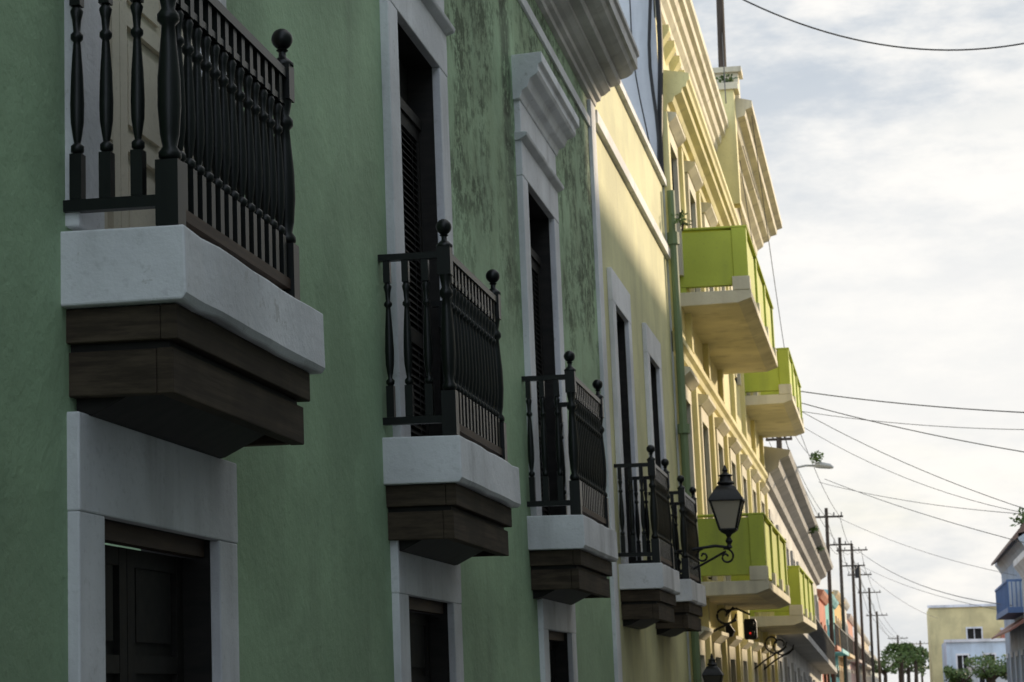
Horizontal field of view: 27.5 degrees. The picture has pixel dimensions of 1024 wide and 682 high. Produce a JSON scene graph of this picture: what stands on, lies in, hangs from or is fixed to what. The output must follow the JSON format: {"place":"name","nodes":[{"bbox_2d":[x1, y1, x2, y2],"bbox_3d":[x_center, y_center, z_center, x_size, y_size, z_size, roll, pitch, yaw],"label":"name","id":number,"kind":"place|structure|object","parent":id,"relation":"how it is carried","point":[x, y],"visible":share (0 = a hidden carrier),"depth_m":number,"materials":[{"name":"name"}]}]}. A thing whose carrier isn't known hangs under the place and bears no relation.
{"place":"outdoors","nodes":[
{"label":"outdoors","id":0,"kind":"place"},
{"bbox_2d":[692,0,1023,681],"label":"sky","id":1,"kind":"structure","parent":0,"point":[897,174],"materials":[{"name":"white"}]},
{"bbox_2d":[871,653,898,681],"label":"leafy tree","id":2,"kind":"object","parent":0,"point":[885,670],"visible":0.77,"depth_m":247.87,"materials":[{"name":"green plant"}]},
{"bbox_2d":[890,659,925,681],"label":"leafy tree","id":3,"kind":"object","parent":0,"point":[920,670],"visible":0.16,"depth_m":276.38,"materials":[{"name":"green plant"}]},
{"bbox_2d":[967,664,1007,681],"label":"white low house","id":4,"kind":"structure","parent":0,"point":[977,679],"depth_m":144.75,"materials":[{"name":"paint"}]},
{"bbox_2d":[969,664,1003,681],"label":"windows and trim","id":5,"kind":"structure","parent":4,"relation":"in","point":[979,680],"depth_m":144.79,"materials":[{"name":"white paint"}]},
{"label":"pavement","id":6,"kind":"structure","parent":0,"visible":0},
{"bbox_2d":[0,0,638,681],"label":"green townhouse","id":7,"kind":"structure","parent":6,"relation":"on","point":[126,554],"depth_m":12.71,"materials":[{"name":"paint"}]},
{"bbox_2d":[61,0,324,458],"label":"wooden balcony","id":8,"kind":"structure","parent":7,"relation":"attached to","point":[194,322],"depth_m":8.79,"materials":[{"name":"white paint"}]},
{"bbox_2d":[105,0,563,681],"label":"doors","id":9,"kind":"structure","parent":7,"relation":"in","point":[144,590],"depth_m":9.85,"materials":[{"name":"brown paint"}]},
{"bbox_2d":[378,219,520,565],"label":"wooden balcony","id":10,"kind":"structure","parent":7,"relation":"attached to","point":[453,496],"depth_m":13.87,"materials":[{"name":"white paint"}]},
{"bbox_2d":[521,351,617,604],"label":"wooden balcony","id":11,"kind":"structure","parent":7,"relation":"attached to","point":[573,555],"depth_m":19.18,"materials":[{"name":"white paint"}]},
{"bbox_2d":[595,82,688,681],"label":"pale lime townhouse","id":12,"kind":"structure","parent":6,"relation":"on","point":[632,180],"depth_m":28.88,"materials":[{"name":"paint"}]},
{"bbox_2d":[614,445,680,629],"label":"wooden balcony","id":13,"kind":"structure","parent":12,"relation":"attached to","point":[649,589],"depth_m":25.44,"materials":[{"name":"white paint"}]},
{"bbox_2d":[648,475,706,636],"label":"wooden balcony","id":14,"kind":"structure","parent":12,"relation":"attached to","point":[690,602],"depth_m":29.06,"materials":[{"name":"white paint"}]},
{"bbox_2d":[676,465,744,576],"bbox_3d":[2.704,2.650,29.860,1.247,1.730,0.494,-3,-10,10],"label":"wall street lantern","id":15,"kind":"object","parent":12,"relation":"attached to","point":[726,500],"depth_m":29.68,"materials":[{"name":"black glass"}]},
{"bbox_2d":[702,653,723,681],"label":"wall street lantern","id":16,"kind":"object","parent":12,"relation":"attached to","point":[712,672],"depth_m":32.44,"materials":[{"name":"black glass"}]},
{"bbox_2d":[815,508,842,681],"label":"utility pole","id":17,"kind":"object","parent":6,"relation":"on","point":[831,626],"visible":0.64,"depth_m":94.84,"materials":[{"name":"brown wood"}]},
{"bbox_2d":[830,537,852,681],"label":"utility pole","id":18,"kind":"object","parent":6,"relation":"on","point":[845,666],"visible":0.81,"depth_m":115.76,"materials":[{"name":"brown wood"}]},
{"bbox_2d":[836,545,866,681],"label":"utility pole","id":19,"kind":"object","parent":6,"relation":"on","point":[856,574],"visible":0.84,"depth_m":135.24,"materials":[{"name":"brown wood"}]},
{"bbox_2d":[722,0,1023,644],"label":"overhead wires","id":20,"kind":"object","parent":19,"relation":"attached to","point":[877,400],"visible":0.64,"depth_m":53.00,"materials":[{"name":"black metal"}]},
{"bbox_2d":[847,569,871,681],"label":"utility pole","id":21,"kind":"object","parent":6,"relation":"on","point":[862,638],"visible":0.78,"depth_m":156.34,"materials":[{"name":"brown wood"}]},
{"label":"ground","id":22,"kind":"structure","parent":0,"visible":0},
{"bbox_2d":[618,0,770,681],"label":"walls","id":23,"kind":"structure","parent":22,"relation":"on","point":[639,14],"depth_m":34.81,"materials":[{"name":"yellow paint"}]},
{"bbox_2d":[629,0,701,681],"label":"drain pipes and cables","id":24,"kind":"object","parent":23,"relation":"attached to","point":[683,425],"visible":0.87,"depth_m":33.91,"materials":[{"name":"green metal"}]},
{"bbox_2d":[671,209,692,230],"bbox_3d":[2.767,-1.974,33.993,0.320,0.355,0.297,-6,-11,26],"label":"roof plant","id":25,"kind":"object","parent":24,"relation":"attached to","point":[680,219],"visible":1,"depth_m":33.98,"materials":[{"name":"green plant"}]},
{"bbox_2d":[654,0,781,481],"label":"cornices","id":26,"kind":"object","parent":23,"relation":"attached to","point":[718,132],"visible":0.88,"depth_m":42.53,"materials":[{"name":"yellow paint"}]},
{"bbox_2d":[716,0,726,66],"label":"utility pole","id":27,"kind":"object","parent":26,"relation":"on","point":[720,17],"visible":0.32,"depth_m":46.54,"materials":[{"name":"brown wood"}]},
{"bbox_2d":[715,73,737,82],"bbox_3d":[4.658,-5.664,45.560,0.429,0.401,0.414,-8,-12,36],"label":"roof plant","id":28,"kind":"object","parent":26,"relation":"on","point":[726,78],"visible":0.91,"depth_m":45.52,"materials":[{"name":"green plant"}]},
{"bbox_2d":[663,111,778,681],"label":"window frames","id":29,"kind":"structure","parent":23,"relation":"attached to","point":[736,653],"depth_m":39.02,"materials":[{"name":"yellow paint"}]},
{"bbox_2d":[754,636,786,669],"bbox_3d":[5.906,7.133,47.797,0.800,0.762,0.044,-3,-10,10],"label":"iron scroll bracket","id":30,"kind":"object","parent":29,"relation":"attached to","point":[774,653],"visible":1,"depth_m":47.78,"materials":[{"name":"black metal"}]},
{"bbox_2d":[764,639,793,669],"bbox_3d":[6.513,7.671,51.099,0.800,0.762,0.044,-3,-10,10],"label":"iron scroll bracket","id":31,"kind":"object","parent":29,"relation":"attached to","point":[786,653],"visible":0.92,"depth_m":51.08,"materials":[{"name":"black metal"}]},
{"bbox_2d":[712,608,736,633],"bbox_3d":[3.546,4.818,35.633,0.603,0.520,0.044,-3,-10,10],"label":"iron scroll bracket","id":32,"kind":"object","parent":23,"relation":"attached to","point":[724,623],"visible":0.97,"depth_m":35.61,"materials":[{"name":"black metal"}]},
{"bbox_2d":[680,225,777,374],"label":"masonry balcony","id":33,"kind":"structure","parent":23,"relation":"attached to","point":[734,329],"depth_m":36.31,"materials":[{"name":"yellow paint"}]},
{"bbox_2d":[725,607,757,639],"bbox_3d":[4.206,5.272,39.091,0.735,0.623,0.405,-3,-10,10],"label":"traffic signal","id":34,"kind":"object","parent":23,"relation":"attached to","point":[750,630],"visible":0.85,"depth_m":38.99,"materials":[{"name":"black metal"}]},
{"bbox_2d":[697,512,790,610],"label":"masonry balcony","id":35,"kind":"structure","parent":23,"relation":"attached to","point":[755,569],"depth_m":35.09,"materials":[{"name":"green paint"}]},
{"bbox_2d":[744,347,804,437],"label":"masonry balcony","id":36,"kind":"structure","parent":23,"relation":"attached to","point":[774,409],"depth_m":50.85,"materials":[{"name":"green paint"}]},
{"bbox_2d":[750,565,816,634],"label":"masonry balcony","id":37,"kind":"structure","parent":23,"relation":"attached to","point":[797,615],"depth_m":47.77,"materials":[{"name":"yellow paint"}]},
{"bbox_2d":[767,493,822,681],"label":"walls","id":38,"kind":"structure","parent":22,"relation":"on","point":[794,656],"depth_m":69.71,"materials":[{"name":"paint"}]},
{"bbox_2d":[766,436,791,448],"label":"utility pole","id":39,"kind":"object","parent":38,"relation":"on","point":[778,440],"visible":0.23,"depth_m":70.83,"materials":[{"name":"brown wood"}]},
{"bbox_2d":[764,446,832,681],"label":"cornice and frames","id":40,"kind":"structure","parent":38,"relation":"attached to","point":[788,494],"depth_m":66.67,"materials":[{"name":"white paint"}]},
{"bbox_2d":[809,524,818,536],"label":"wall plant","id":41,"kind":"object","parent":40,"relation":"attached to","point":[814,529],"depth_m":75.13,"materials":[{"name":"green plant"}]},
{"bbox_2d":[796,462,833,468],"bbox_3d":[8.621,4.005,61.607,1.739,0.862,0.200,-3,-10,10],"label":"street lamp","id":42,"kind":"object","parent":40,"relation":"attached to","point":[822,465],"visible":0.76,"depth_m":61.51,"materials":[{"name":"grey metal"}]},
{"bbox_2d":[809,450,823,463],"bbox_3d":[8.982,3.449,61.608,0.445,0.459,0.505,-3,-10,10],"label":"wall plant","id":43,"kind":"object","parent":42,"relation":"on","point":[814,457],"depth_m":61.58,"materials":[{"name":"green plant"}]},
{"bbox_2d":[816,545,824,552],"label":"wall plant","id":44,"kind":"object","parent":40,"relation":"attached to","point":[820,548],"depth_m":81.91,"materials":[{"name":"green plant"}]},
{"bbox_2d":[779,618,836,673],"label":"balcony","id":45,"kind":"structure","parent":38,"relation":"attached to","point":[815,649],"depth_m":74.06,"materials":[{"name":"grey concrete"}]},
{"bbox_2d":[818,600,827,681],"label":"walls","id":46,"kind":"structure","parent":22,"relation":"on","point":[822,617],"depth_m":98.31,"materials":[{"name":"paint"}]},
{"bbox_2d":[817,589,829,681],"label":"cornice and frames","id":47,"kind":"structure","parent":46,"relation":"attached to","point":[822,594],"depth_m":96.07,"materials":[{"name":"paint"}]},
{"bbox_2d":[834,623,840,651],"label":"balcony","id":48,"kind":"structure","parent":46,"relation":"attached to","point":[837,640],"depth_m":97.17,"materials":[{"name":"black metal"}]},
{"bbox_2d":[825,604,834,681],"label":"walls","id":49,"kind":"structure","parent":22,"relation":"on","point":[827,611],"depth_m":107.05,"materials":[{"name":"paint"}]},
{"bbox_2d":[824,589,839,681],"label":"cornice and frames","id":50,"kind":"structure","parent":49,"relation":"attached to","point":[835,602],"depth_m":113.67,"materials":[{"name":"paint"}]},
{"bbox_2d":[835,628,848,655],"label":"balcony","id":51,"kind":"structure","parent":49,"relation":"attached to","point":[843,640],"depth_m":109.72,"materials":[{"name":"teal metal"}]},
{"bbox_2d":[832,591,841,666],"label":"walls","id":52,"kind":"structure","parent":22,"relation":"on","point":[837,611],"depth_m":128.35,"materials":[{"name":"paint"}]},
{"bbox_2d":[833,590,844,681],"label":"cornice and frames","id":53,"kind":"structure","parent":52,"relation":"attached to","point":[836,593],"depth_m":124.96,"materials":[{"name":"beige paint"}]},
{"bbox_2d":[838,636,854,659],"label":"balcony","id":54,"kind":"structure","parent":52,"relation":"attached to","point":[851,649],"depth_m":126.02,"materials":[{"name":"beige metal"}]},
{"bbox_2d":[845,610,849,668],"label":"walls","id":55,"kind":"structure","parent":22,"relation":"on","point":[848,665],"depth_m":148.92,"materials":[{"name":"paint"}]},
{"bbox_2d":[844,597,851,681],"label":"cornice and frames","id":56,"kind":"structure","parent":55,"relation":"attached to","point":[847,605],"depth_m":145.74,"materials":[{"name":"beige paint"}]},
{"bbox_2d":[847,643,854,661],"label":"balcony","id":57,"kind":"structure","parent":55,"relation":"attached to","point":[851,660],"depth_m":138.95,"materials":[{"name":"grey concrete"}]},
{"bbox_2d":[847,620,852,668],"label":"walls","id":58,"kind":"structure","parent":22,"relation":"on","point":[850,629],"depth_m":161.23,"materials":[{"name":"paint"}]},
{"bbox_2d":[846,613,855,681],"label":"cornice and frames","id":59,"kind":"structure","parent":58,"relation":"attached to","point":[852,665],"depth_m":158.18,"materials":[{"name":"paint"}]},
{"bbox_2d":[852,646,861,663],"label":"balcony","id":60,"kind":"structure","parent":58,"relation":"attached to","point":[860,654],"depth_m":159.98,"materials":[{"name":"black metal"}]},
{"bbox_2d":[852,626,860,644],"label":"walls","id":61,"kind":"structure","parent":22,"relation":"on","point":[859,639],"depth_m":198.56,"materials":[{"name":"paint"}]},
{"bbox_2d":[853,623,862,681],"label":"cornice and frames","id":62,"kind":"structure","parent":61,"relation":"attached to","point":[860,667],"depth_m":193.68,"materials":[{"name":"beige paint"}]},
{"bbox_2d":[859,652,868,666],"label":"balcony","id":63,"kind":"structure","parent":61,"relation":"attached to","point":[866,660],"depth_m":194.09,"materials":[{"name":"black metal"}]},
{"bbox_2d":[860,636,868,652],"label":"walls","id":64,"kind":"structure","parent":22,"relation":"on","point":[866,647],"depth_m":250.67,"materials":[{"name":"paint"}]},
{"bbox_2d":[864,634,871,681],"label":"cornice and frames","id":65,"kind":"structure","parent":64,"relation":"attached to","point":[868,672],"depth_m":245.14,"materials":[{"name":"white paint"}]},
{"bbox_2d":[866,655,874,670],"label":"balcony","id":66,"kind":"structure","parent":64,"relation":"attached to","point":[869,667],"depth_m":222.22,"materials":[{"name":"grey concrete"}]},
{"bbox_2d":[927,604,1003,681],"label":"yellow corner house","id":67,"kind":"structure","parent":22,"relation":"on","point":[966,621],"depth_m":184.29,"materials":[{"name":"paint"}]},
{"bbox_2d":[927,604,995,638],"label":"windows and trim","id":68,"kind":"structure","parent":67,"relation":"in","point":[971,633],"depth_m":184.20,"materials":[{"name":"white paint"}]},
{"bbox_2d":[942,638,1005,681],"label":"pale blue low house","id":69,"kind":"structure","parent":22,"relation":"on","point":[955,652],"depth_m":159.63,"materials":[{"name":"paint"}]},
{"bbox_2d":[944,638,1004,671],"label":"windows and trim","id":70,"kind":"structure","parent":69,"relation":"in","point":[960,657],"depth_m":159.61,"materials":[{"name":"white paint"}]},
{"bbox_2d":[963,651,1006,681],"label":"leafy tree","id":71,"kind":"object","parent":22,"relation":"on","point":[984,673],"visible":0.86,"depth_m":138.38,"materials":[{"name":"green plant"}]},
{"bbox_2d":[988,663,1006,675],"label":"leafy tree","id":72,"kind":"object","parent":22,"relation":"on","point":[998,670],"visible":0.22,"depth_m":137.13,"materials":[{"name":"green plant"}]},
{"bbox_2d":[1001,563,1023,681],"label":"walls","id":73,"kind":"structure","parent":22,"relation":"on","point":[1014,640],"depth_m":82.98,"materials":[{"name":"blue paint"}]},
{"bbox_2d":[991,523,1023,638],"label":"balcony","id":74,"kind":"structure","parent":73,"relation":"attached to","point":[1005,611],"depth_m":76.61,"materials":[{"name":"blue paint"}]},
{"bbox_2d":[995,532,1023,681],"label":"shutters and trim","id":75,"kind":"object","parent":73,"relation":"attached to","point":[1014,551],"visible":0.92,"depth_m":82.28,"materials":[{"name":"white wood"}]},
{"bbox_2d":[1009,507,1023,526],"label":"roof plant","id":76,"kind":"object","parent":73,"relation":"on","point":[1021,520],"visible":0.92,"depth_m":74.38,"materials":[{"name":"green plant"}]},
{"bbox_2d":[1013,551,1023,604],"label":"grey townhouse","id":77,"kind":"structure","parent":22,"relation":"on","point":[1018,563],"depth_m":68.10,"materials":[{"name":"paint"}]},
{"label":"walls","id":78,"kind":"object","parent":22,"relation":"on","visible":0},
{"bbox_2d":[869,651,878,681],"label":"cornice and frames","id":79,"kind":"structure","parent":78,"relation":"attached to","point":[876,678],"depth_m":331.40,"materials":[{"name":"white paint"}]},
{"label":"pavement","id":80,"kind":"structure","parent":0,"visible":0},
{"bbox_2d":[912,641,927,681],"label":"utility pole","id":81,"kind":"object","parent":80,"relation":"on","point":[920,643],"visible":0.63,"depth_m":291.40,"materials":[{"name":"brown wood"}]},
{"bbox_2d":[943,665,973,681],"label":"leafy tree","id":82,"kind":"object","parent":80,"relation":"on","point":[951,673],"visible":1,"depth_m":142.50,"materials":[{"name":"green plant"}]},
{"label":"road","id":83,"kind":"structure","parent":0,"visible":0},
{"bbox_2d":[858,588,880,681],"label":"utility pole","id":84,"kind":"object","parent":83,"relation":"on","point":[871,642],"visible":0.88,"depth_m":180.56,"materials":[{"name":"brown wood"}]},
{"bbox_2d":[866,611,887,681],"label":"utility pole","id":85,"kind":"object","parent":83,"relation":"on","point":[878,652],"visible":0.89,"depth_m":214.46,"materials":[{"name":"brown wood"}]},
{"bbox_2d":[888,635,907,681],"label":"utility pole","id":86,"kind":"object","parent":83,"relation":"on","point":[897,638],"visible":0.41,"depth_m":272.55,"materials":[{"name":"brown wood"}]},
{"bbox_2d":[880,642,921,681],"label":"leafy tree","id":87,"kind":"object","parent":83,"relation":"on","point":[900,649],"visible":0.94,"depth_m":254.29,"materials":[{"name":"green plant"}]},
{"bbox_2d":[889,656,923,673],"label":"leafy tree","id":88,"kind":"object","parent":83,"relation":"on","point":[905,670],"visible":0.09,"depth_m":281.45,"materials":[{"name":"green plant"}]},
{"bbox_2d":[896,645,929,681],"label":"leafy tree","id":89,"kind":"object","parent":83,"relation":"on","point":[925,654],"visible":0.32,"depth_m":266.70,"materials":[{"name":"green plant"}]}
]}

